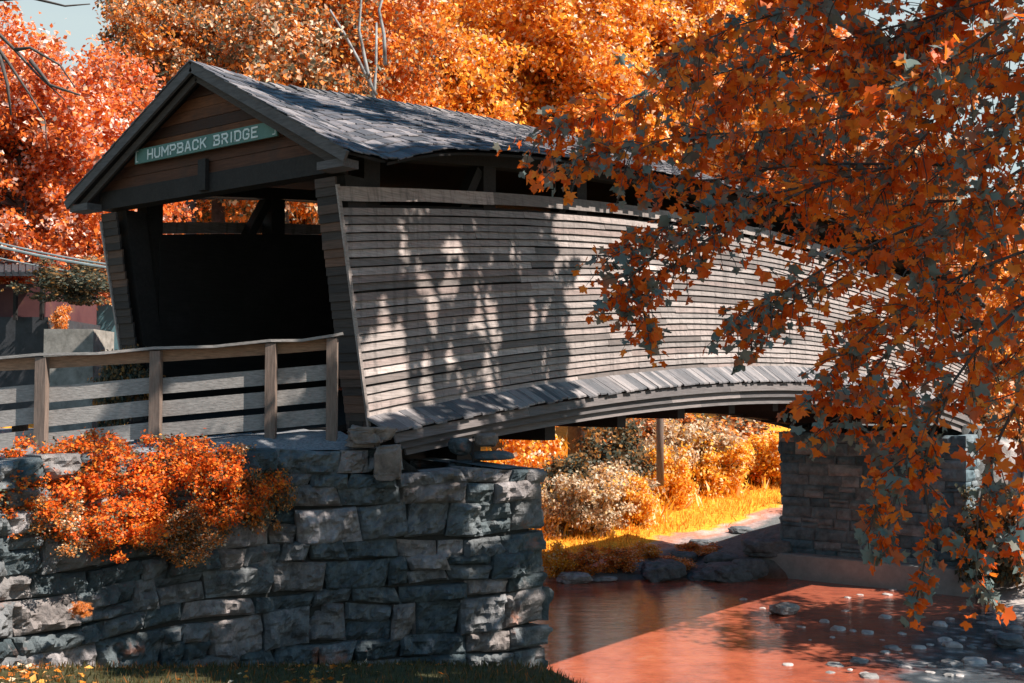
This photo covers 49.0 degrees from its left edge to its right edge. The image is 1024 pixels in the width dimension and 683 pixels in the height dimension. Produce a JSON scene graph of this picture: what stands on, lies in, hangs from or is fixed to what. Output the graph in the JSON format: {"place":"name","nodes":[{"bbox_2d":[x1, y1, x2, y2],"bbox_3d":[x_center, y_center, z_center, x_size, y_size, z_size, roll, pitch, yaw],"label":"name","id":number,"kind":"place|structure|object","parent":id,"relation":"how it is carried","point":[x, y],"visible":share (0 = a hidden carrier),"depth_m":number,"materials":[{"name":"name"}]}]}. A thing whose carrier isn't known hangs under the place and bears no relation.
{"place":"outdoors","nodes":[
{"label":"outdoors","id":0,"kind":"place"},
{"bbox_2d":[0,428,419,472],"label":"approach road","id":1,"kind":"structure","parent":0,"point":[301,439],"depth_m":14.61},
{"bbox_2d":[0,255,99,410],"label":"open shed","id":2,"kind":"structure","parent":1,"relation":"on","point":[25,322],"depth_m":24.34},
{"bbox_2d":[43,329,113,432],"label":"concrete block","id":3,"kind":"structure","parent":1,"relation":"on","point":[72,340],"depth_m":21.02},
{"bbox_2d":[48,302,71,328],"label":"shrub","id":4,"kind":"object","parent":3,"relation":"on","point":[61,317],"visible":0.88,"depth_m":21.51,"materials":[{"name":"orange plant"}]},
{"bbox_2d":[0,332,342,450],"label":"approach railing","id":5,"kind":"object","parent":1,"relation":"on","point":[40,392],"visible":0.97,"depth_m":14.66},
{"bbox_2d":[344,425,397,447],"bbox_3d":[-1.824,1.225,14.556,0.687,0.294,0.589,0,-3,0],"label":"boulder","id":6,"kind":"object","parent":1,"relation":"on","point":[360,437],"visible":1,"depth_m":14.34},
{"bbox_2d":[373,444,401,480],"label":"stone block","id":7,"kind":"structure","parent":1,"relation":"on","point":[387,462],"depth_m":14.24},
{"bbox_2d":[0,413,1023,682],"bbox_3d":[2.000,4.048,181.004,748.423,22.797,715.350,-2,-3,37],"label":"ground","id":8,"kind":"structure","parent":0,"point":[762,521],"depth_m":38.68,"materials":[{"name":"soil"}]},
{"bbox_2d":[0,25,69,241],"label":"autumn tree","id":9,"kind":"object","parent":8,"relation":"on","point":[3,43],"visible":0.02,"depth_m":28.29,"materials":[{"name":"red plant"}]},
{"bbox_2d":[0,258,96,275],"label":"utility cable","id":10,"kind":"object","parent":8,"relation":"on","point":[31,264],"visible":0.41,"depth_m":22.92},
{"bbox_2d":[0,246,105,268],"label":"utility cable","id":11,"kind":"object","parent":8,"relation":"on","point":[52,258],"visible":0.61,"depth_m":22.09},
{"bbox_2d":[0,242,105,264],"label":"utility cable","id":12,"kind":"object","parent":8,"relation":"on","point":[52,254],"visible":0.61,"depth_m":21.10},
{"bbox_2d":[0,256,110,305],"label":"shrub","id":13,"kind":"object","parent":8,"relation":"on","point":[75,289],"visible":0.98,"depth_m":22.85,"materials":[{"name":"green plant"}]},
{"bbox_2d":[0,0,171,431],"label":"autumn tree","id":14,"kind":"object","parent":8,"relation":"on","point":[46,171],"visible":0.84,"depth_m":26.25,"materials":[{"name":"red plant"}]},
{"bbox_2d":[80,255,109,293],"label":"shrub","id":15,"kind":"object","parent":8,"relation":"on","point":[94,258],"visible":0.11,"depth_m":23.85,"materials":[{"name":"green plant"}]},
{"bbox_2d":[5,38,201,324],"bbox_3d":[-11.785,0.231,30.543,6.779,17.413,6.869,1,-3,-21],"label":"autumn tree","id":16,"kind":"object","parent":8,"relation":"on","point":[119,127],"visible":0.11,"depth_m":30.70,"materials":[{"name":"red plant"}]},
{"bbox_2d":[97,293,118,349],"bbox_3d":[-11.634,-0.713,34.519,2.810,2.069,3.100,0,-3,0],"label":"hut","id":17,"kind":"object","parent":8,"relation":"on","point":[105,319],"visible":0.07,"depth_m":33.06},
{"bbox_2d":[87,344,165,426],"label":"shrub","id":18,"kind":"object","parent":8,"relation":"on","point":[118,372],"visible":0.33,"depth_m":17.78,"materials":[{"name":"green plant"}]},
{"bbox_2d":[71,75,252,252],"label":"autumn tree","id":19,"kind":"object","parent":8,"relation":"on","point":[206,215],"depth_m":43.04,"materials":[{"name":"orange plant"}]},
{"bbox_2d":[88,0,303,221],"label":"autumn tree","id":20,"kind":"object","parent":8,"relation":"on","point":[174,63],"visible":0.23,"depth_m":37.74,"materials":[{"name":"orange plant"}]},
{"bbox_2d":[0,658,444,682],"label":"fallen leaves","id":21,"kind":"object","parent":8,"relation":"on","point":[32,678],"visible":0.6,"depth_m":10.77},
{"bbox_2d":[97,0,362,221],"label":"autumn tree","id":22,"kind":"object","parent":8,"relation":"on","point":[217,215],"visible":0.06,"depth_m":38.72,"materials":[{"name":"orange plant"}]},
{"bbox_2d":[196,200,309,223],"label":"autumn tree","id":23,"kind":"object","parent":8,"relation":"on","point":[290,219],"visible":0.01,"depth_m":76.61,"materials":[{"name":"orange plant"}]},
{"bbox_2d":[0,446,553,669],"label":"retaining wall","id":24,"kind":"structure","parent":8,"relation":"on","point":[437,559],"depth_m":14.15,"materials":[{"name":"stone"}]},
{"bbox_2d":[0,447,82,539],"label":"shrub","id":25,"kind":"object","parent":24,"relation":"on","point":[54,506],"visible":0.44,"depth_m":11.60,"materials":[{"name":"orange plant"}]},
{"bbox_2d":[2,489,102,558],"bbox_3d":[-4.950,1.951,12.144,1.303,0.866,1.464,0,-3,3],"label":"shrub","id":26,"kind":"object","parent":24,"relation":"on","point":[75,510],"visible":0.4,"depth_m":11.72,"materials":[{"name":"orange plant"}]},
{"bbox_2d":[68,601,93,617],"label":"shrub","id":27,"kind":"object","parent":24,"relation":"attached to","point":[79,610],"visible":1,"depth_m":11.56,"materials":[{"name":"orange plant"}]},
{"bbox_2d":[13,430,153,542],"bbox_3d":[-4.626,1.665,12.703,1.824,1.342,2.049,-2,-3,38],"label":"shrub","id":28,"kind":"object","parent":24,"relation":"on","point":[98,481],"visible":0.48,"depth_m":12.14,"materials":[{"name":"orange plant"}]},
{"bbox_2d":[61,476,179,563],"bbox_3d":[-4.390,1.941,12.499,1.621,0.953,1.590,2,-3,-35],"label":"shrub","id":29,"kind":"object","parent":24,"relation":"attached to","point":[140,513],"visible":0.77,"depth_m":12.18,"materials":[{"name":"orange plant"}]},
{"bbox_2d":[64,427,230,512],"bbox_3d":[-4.403,1.616,12.963,2.179,1.265,1.622,2,-3,-32],"label":"shrub","id":30,"kind":"object","parent":24,"relation":"on","point":[179,472],"visible":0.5,"depth_m":12.65,"materials":[{"name":"orange plant"}]},
{"bbox_2d":[124,502,239,569],"bbox_3d":[-3.951,2.236,13.102,1.513,0.767,1.127,0,-3,-10],"label":"shrub","id":31,"kind":"object","parent":24,"relation":"on","point":[184,541],"visible":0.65,"depth_m":12.90,"materials":[{"name":"orange plant"}]},
{"bbox_2d":[134,428,267,525],"bbox_3d":[-3.755,1.696,13.745,1.824,1.299,2.049,0,-3,3],"label":"shrub","id":32,"kind":"object","parent":24,"relation":"on","point":[234,472],"visible":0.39,"depth_m":13.10,"materials":[{"name":"orange plant"}]},
{"bbox_2d":[162,464,293,536],"bbox_3d":[-3.497,1.894,13.546,1.664,1.054,1.239,2,-3,-33],"label":"shrub","id":33,"kind":"object","parent":24,"relation":"on","point":[265,487],"visible":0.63,"depth_m":13.26,"materials":[{"name":"orange plant"}]},
{"bbox_2d":[210,442,301,533],"bbox_3d":[-3.273,1.795,13.873,1.325,1.144,1.351,1,-3,-13],"label":"shrub","id":34,"kind":"object","parent":24,"relation":"on","point":[252,476],"visible":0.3,"depth_m":13.64,"materials":[{"name":"orange plant"}]},
{"bbox_2d":[447,459,479,467],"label":"rubble stone","id":35,"kind":"object","parent":24,"relation":"on","point":[461,464],"visible":0.27,"depth_m":15.97,"materials":[{"name":"stone"}]},
{"bbox_2d":[448,438,471,455],"bbox_3d":[-0.751,1.512,16.133,0.347,0.262,0.438,0,-3,0],"label":"rubble stone","id":36,"kind":"object","parent":35,"relation":"on","point":[459,446],"visible":1,"depth_m":15.99,"materials":[{"name":"stone"}]},
{"bbox_2d":[470,450,514,460],"bbox_3d":[-0.283,1.636,16.125,0.652,0.141,0.423,0,-3,0],"label":"rubble stone","id":37,"kind":"object","parent":24,"relation":"on","point":[491,455],"visible":1,"depth_m":15.97,"materials":[{"name":"stone"}]},
{"bbox_2d":[474,432,497,446],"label":"rubble stone","id":38,"kind":"object","parent":37,"relation":"on","point":[486,439],"visible":1,"depth_m":15.98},
{"bbox_2d":[159,0,400,224],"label":"autumn tree","id":39,"kind":"object","parent":8,"relation":"on","point":[308,70],"visible":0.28,"depth_m":38.47,"materials":[{"name":"orange plant"}]},
{"bbox_2d":[249,201,319,224],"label":"autumn tree","id":40,"kind":"object","parent":8,"relation":"on","point":[302,213],"visible":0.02,"depth_m":78.00,"materials":[{"name":"orange plant"}]},
{"bbox_2d":[0,657,585,682],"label":"foreground grass","id":41,"kind":"structure","parent":8,"relation":"on","point":[211,666],"depth_m":10.90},
{"bbox_2d":[271,0,475,107],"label":"autumn tree","id":42,"kind":"object","parent":8,"relation":"on","point":[401,18],"visible":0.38,"depth_m":43.03,"materials":[{"name":"orange plant"}]},
{"bbox_2d":[385,0,538,126],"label":"autumn tree","id":43,"kind":"object","parent":8,"relation":"on","point":[462,96],"visible":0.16,"depth_m":58.29,"materials":[{"name":"orange plant"}]},
{"bbox_2d":[490,426,568,468],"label":"shrub","id":44,"kind":"object","parent":8,"relation":"on","point":[531,455],"visible":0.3,"depth_m":53.52,"materials":[{"name":"orange plant"}]},
{"bbox_2d":[427,0,647,451],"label":"autumn tree","id":45,"kind":"object","parent":8,"relation":"on","point":[530,87],"visible":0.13,"depth_m":62.76,"materials":[{"name":"orange plant"}]},
{"bbox_2d":[542,539,579,577],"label":"shrub","id":46,"kind":"object","parent":8,"relation":"on","point":[554,565],"visible":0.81,"depth_m":38.90,"materials":[{"name":"brown plant"}]},
{"bbox_2d":[444,0,681,454],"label":"autumn tree","id":47,"kind":"object","parent":8,"relation":"on","point":[588,60],"visible":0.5,"depth_m":61.30,"materials":[{"name":"orange plant"}]},
{"bbox_2d":[535,470,593,538],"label":"shrub","id":48,"kind":"object","parent":8,"relation":"on","point":[554,509],"visible":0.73,"depth_m":45.70,"materials":[{"name":"brown plant"}]},
{"bbox_2d":[556,571,592,583],"bbox_3d":[2.139,8.120,38.618,1.261,0.411,0.838,0,-3,0],"label":"river rock","id":49,"kind":"object","parent":8,"relation":"on","point":[569,577],"visible":1,"depth_m":38.29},
{"bbox_2d":[537,448,613,510],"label":"shrub","id":50,"kind":"object","parent":8,"relation":"on","point":[553,468],"visible":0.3,"depth_m":49.09,"materials":[{"name":"brown plant"}]},
{"bbox_2d":[557,544,607,575],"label":"shrub","id":51,"kind":"object","parent":8,"relation":"on","point":[585,560],"visible":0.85,"depth_m":39.06,"materials":[{"name":"orange plant"}]},
{"bbox_2d":[556,461,639,536],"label":"shrub","id":52,"kind":"object","parent":8,"relation":"on","point":[588,493],"visible":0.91,"depth_m":45.63,"materials":[{"name":"beige plant"}]},
{"bbox_2d":[591,575,617,581],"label":"river rock","id":53,"kind":"object","parent":8,"relation":"on","point":[598,578],"visible":0.84,"depth_m":38.70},
{"bbox_2d":[569,418,655,478],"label":"shrub","id":54,"kind":"object","parent":8,"relation":"on","point":[615,448],"visible":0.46,"depth_m":54.22,"materials":[{"name":"green plant"}]},
{"bbox_2d":[599,545,646,572],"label":"shrub","id":55,"kind":"object","parent":8,"relation":"on","point":[617,558],"visible":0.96,"depth_m":39.66,"materials":[{"name":"orange plant"}]},
{"bbox_2d":[586,456,664,527],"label":"shrub","id":56,"kind":"object","parent":8,"relation":"on","point":[620,469],"visible":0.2,"depth_m":48.16,"materials":[{"name":"beige plant"}]},
{"bbox_2d":[485,427,780,539],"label":"tall grass","id":57,"kind":"structure","parent":8,"relation":"on","point":[764,485],"depth_m":54.52,"materials":[{"name":"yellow plant"}]},
{"bbox_2d":[614,469,664,529],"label":"shrub","id":58,"kind":"object","parent":8,"relation":"on","point":[641,514],"visible":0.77,"depth_m":47.32,"materials":[{"name":"orange plant"}]},
{"bbox_2d":[620,540,662,558],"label":"shrub","id":59,"kind":"object","parent":8,"relation":"on","point":[646,551],"visible":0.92,"depth_m":41.95,"materials":[{"name":"brown plant"}]},
{"bbox_2d":[595,413,703,465],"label":"shrub","id":60,"kind":"object","parent":8,"relation":"on","point":[647,425],"visible":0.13,"depth_m":59.04,"materials":[{"name":"orange plant"}]},
{"bbox_2d":[656,419,663,485],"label":"timber post","id":61,"kind":"object","parent":8,"relation":"on","point":[660,451],"visible":0.39,"depth_m":49.71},
{"bbox_2d":[523,0,800,426],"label":"autumn tree","id":62,"kind":"object","parent":8,"relation":"on","point":[679,17],"visible":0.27,"depth_m":65.49,"materials":[{"name":"orange plant"}]},
{"bbox_2d":[543,434,780,555],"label":"bank grass","id":63,"kind":"structure","parent":8,"relation":"on","point":[672,524],"depth_m":49.70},
{"bbox_2d":[642,558,686,582],"bbox_3d":[5.240,8.039,39.183,1.668,0.818,1.136,2,-3,-33],"label":"bank rock","id":64,"kind":"object","parent":8,"relation":"on","point":[662,570],"visible":0.93,"depth_m":38.76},
{"bbox_2d":[638,440,698,506],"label":"shrub","id":65,"kind":"object","parent":8,"relation":"on","point":[677,476],"visible":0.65,"depth_m":52.61,"materials":[{"name":"orange plant"}]},
{"bbox_2d":[638,419,706,481],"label":"shrub","id":66,"kind":"object","parent":8,"relation":"on","point":[673,432],"visible":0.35,"depth_m":56.48,"materials":[{"name":"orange plant"}]},
{"bbox_2d":[651,555,696,569],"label":"shrub","id":67,"kind":"object","parent":8,"relation":"on","point":[685,562],"visible":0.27,"depth_m":40.14,"materials":[{"name":"orange plant"}]},
{"bbox_2d":[670,550,697,561],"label":"bank rock","id":68,"kind":"object","parent":8,"relation":"on","point":[687,555],"visible":0.57,"depth_m":41.20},
{"bbox_2d":[687,570,702,580],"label":"bank rock","id":69,"kind":"object","parent":8,"relation":"on","point":[693,575],"visible":0.38,"depth_m":38.97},
{"bbox_2d":[670,541,721,556],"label":"shrub","id":70,"kind":"object","parent":8,"relation":"on","point":[699,549],"visible":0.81,"depth_m":42.16,"materials":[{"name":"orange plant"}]},
{"bbox_2d":[688,539,713,544],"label":"bank rock","id":71,"kind":"object","parent":8,"relation":"on","point":[700,541],"visible":0.49,"depth_m":44.15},
{"bbox_2d":[687,417,752,481],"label":"shrub","id":72,"kind":"object","parent":8,"relation":"on","point":[726,439],"visible":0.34,"depth_m":56.65,"materials":[{"name":"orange plant"}]},
{"bbox_2d":[704,551,739,563],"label":"bank rock","id":73,"kind":"object","parent":8,"relation":"on","point":[718,556],"visible":0.62,"depth_m":40.10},
{"bbox_2d":[689,431,756,497],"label":"shrub","id":74,"kind":"object","parent":8,"relation":"on","point":[717,460],"visible":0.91,"depth_m":55.78,"materials":[{"name":"orange plant"}]},
{"bbox_2d":[700,561,757,582],"bbox_3d":[7.491,8.081,39.197,2.054,0.712,1.434,1,-3,-28],"label":"bank rock","id":75,"kind":"object","parent":8,"relation":"on","point":[728,571],"visible":0.89,"depth_m":38.70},
{"bbox_2d":[682,413,780,478],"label":"shrub","id":76,"kind":"object","parent":8,"relation":"on","point":[733,423],"visible":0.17,"depth_m":59.72,"materials":[{"name":"orange plant"}]},
{"bbox_2d":[728,526,753,533],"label":"bank rock","id":77,"kind":"object","parent":8,"relation":"on","point":[738,529],"visible":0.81,"depth_m":46.94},
{"bbox_2d":[641,0,854,434],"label":"autumn tree","id":78,"kind":"object","parent":8,"relation":"on","point":[783,121],"visible":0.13,"depth_m":66.99,"materials":[{"name":"orange plant"}]},
{"bbox_2d":[732,558,768,577],"bbox_3d":[8.328,7.929,39.417,1.309,0.669,0.904,0,-3,-7],"label":"bank rock","id":79,"kind":"object","parent":8,"relation":"on","point":[758,568],"visible":0.77,"depth_m":39.08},
{"bbox_2d":[492,0,1023,630],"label":"sycamore tree","id":80,"kind":"object","parent":8,"relation":"on","point":[932,62],"visible":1,"depth_m":9.85,"materials":[{"name":"orange plant"}]},
{"bbox_2d":[737,426,781,484],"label":"shrub","id":81,"kind":"object","parent":8,"relation":"on","point":[765,446],"visible":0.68,"depth_m":57.76,"materials":[{"name":"orange plant"}]},
{"bbox_2d":[736,424,783,483],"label":"shrub","id":82,"kind":"object","parent":8,"relation":"on","point":[756,474],"visible":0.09,"depth_m":58.28,"materials":[{"name":"orange plant"}]},
{"bbox_2d":[741,536,791,557],"bbox_3d":[9.145,7.356,40.193,1.897,0.724,1.362,0,-3,7],"label":"bank rock","id":83,"kind":"object","parent":8,"relation":"on","point":[761,547],"visible":0.95,"depth_m":39.70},
{"bbox_2d":[731,89,901,211],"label":"autumn tree","id":84,"kind":"object","parent":8,"relation":"on","point":[822,136],"visible":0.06,"depth_m":69.37,"materials":[{"name":"orange plant"}]},
{"bbox_2d":[766,431,981,597],"bbox_3d":[14.029,6.183,40.824,7.514,5.866,7.417,-2,-3,37],"label":"bridge abutment","id":85,"kind":"object","parent":8,"relation":"on","point":[823,499],"visible":0.45,"depth_m":38.65,"materials":[{"name":"stone"}]},
{"bbox_2d":[64,60,986,463],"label":"covered bridge","id":86,"kind":"structure","parent":85,"relation":"on","point":[432,260],"depth_m":18.49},
{"bbox_2d":[135,123,278,164],"bbox_3d":[-4.597,-2.941,16.691,3.300,0.225,0.044,-2,-3,37],"label":"name sign","id":87,"kind":"object","parent":86,"relation":"attached to","point":[251,133],"visible":0.99,"depth_m":16.62,"materials":[{"name":"green paint"}]},
{"bbox_2d":[829,114,1007,273],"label":"autumn tree","id":88,"kind":"object","parent":8,"relation":"on","point":[924,234],"visible":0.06,"depth_m":60.04,"materials":[{"name":"orange plant"}]},
{"bbox_2d":[931,224,1023,383],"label":"autumn tree","id":89,"kind":"object","parent":8,"relation":"on","point":[974,260],"visible":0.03,"depth_m":57.16,"materials":[{"name":"orange plant"}]},
{"bbox_2d":[947,483,1023,587],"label":"shrub","id":90,"kind":"object","parent":8,"relation":"on","point":[1005,570],"visible":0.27,"depth_m":35.46,"materials":[{"name":"green plant"}]},
{"bbox_2d":[955,262,1023,401],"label":"autumn tree","id":91,"kind":"object","parent":8,"relation":"on","point":[996,305],"visible":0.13,"depth_m":48.97,"materials":[{"name":"orange plant"}]},
{"bbox_2d":[964,371,1023,420],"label":"shrub","id":92,"kind":"object","parent":8,"relation":"on","point":[1001,378],"visible":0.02,"depth_m":45.32,"materials":[{"name":"orange plant"}]},
{"bbox_2d":[979,380,1015,418],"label":"shrub","id":93,"kind":"object","parent":8,"relation":"on","point":[1003,402],"visible":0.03,"depth_m":44.01,"materials":[{"name":"orange plant"}]},
{"bbox_2d":[977,388,1023,444],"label":"shrub","id":94,"kind":"object","parent":8,"relation":"on","point":[1002,414],"visible":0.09,"depth_m":39.23,"materials":[{"name":"orange plant"}]},
{"bbox_2d":[983,492,1023,573],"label":"shrub","id":95,"kind":"object","parent":8,"relation":"on","point":[1008,519],"visible":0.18,"depth_m":34.72,"materials":[{"name":"orange plant"}]},
{"bbox_2d":[0,0,1023,248],"label":"sky","id":96,"kind":"structure","parent":0,"point":[81,21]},
{"bbox_2d":[529,579,1023,682],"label":"creek water","id":97,"kind":"structure","parent":0,"point":[648,631],"depth_m":30.10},
{"bbox_2d":[769,602,799,614],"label":"river rock","id":98,"kind":"object","parent":97,"relation":"on","point":[785,608],"visible":1,"depth_m":32.83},
{"bbox_2d":[825,662,843,666],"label":"creek stone","id":99,"kind":"object","parent":97,"relation":"in","point":[835,664],"visible":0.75,"depth_m":26.75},
{"bbox_2d":[830,625,845,630],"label":"creek stone","id":100,"kind":"object","parent":97,"relation":"in","point":[837,628],"visible":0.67,"depth_m":30.74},
{"bbox_2d":[849,656,868,663],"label":"creek stone","id":101,"kind":"object","parent":97,"relation":"in","point":[859,660],"visible":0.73,"depth_m":27.14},
{"bbox_2d":[860,673,878,678],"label":"creek stone","id":102,"kind":"object","parent":97,"relation":"in","point":[869,675],"visible":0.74,"depth_m":25.60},
{"bbox_2d":[932,621,947,626],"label":"creek stone","id":103,"kind":"object","parent":97,"relation":"in","point":[940,623],"visible":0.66,"depth_m":31.34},
{"bbox_2d":[938,637,952,641],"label":"creek stone","id":104,"kind":"object","parent":97,"relation":"in","point":[942,639],"visible":0.53,"depth_m":29.39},
{"bbox_2d":[940,658,962,666],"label":"creek stone","id":105,"kind":"object","parent":97,"relation":"in","point":[950,662],"visible":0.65,"depth_m":26.81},
{"bbox_2d":[941,641,962,647],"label":"creek stone","id":106,"kind":"object","parent":97,"relation":"in","point":[952,644],"visible":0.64,"depth_m":28.71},
{"bbox_2d":[962,656,986,663],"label":"creek stone","id":107,"kind":"object","parent":97,"relation":"in","point":[973,660],"visible":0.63,"depth_m":27.04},
{"bbox_2d":[986,621,1000,625],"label":"creek stone","id":108,"kind":"object","parent":97,"relation":"in","point":[992,623],"visible":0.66,"depth_m":31.39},
{"bbox_2d":[991,633,1023,648],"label":"river rock","id":109,"kind":"object","parent":97,"relation":"on","point":[1008,640],"visible":1,"depth_m":28.51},
{"bbox_2d":[1006,625,1023,629],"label":"creek stone","id":110,"kind":"object","parent":97,"relation":"in","point":[1013,627],"visible":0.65,"depth_m":30.85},
{"bbox_2d":[1012,667,1023,673],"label":"creek stone","id":111,"kind":"object","parent":97,"relation":"in","point":[1019,670],"visible":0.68,"depth_m":26.12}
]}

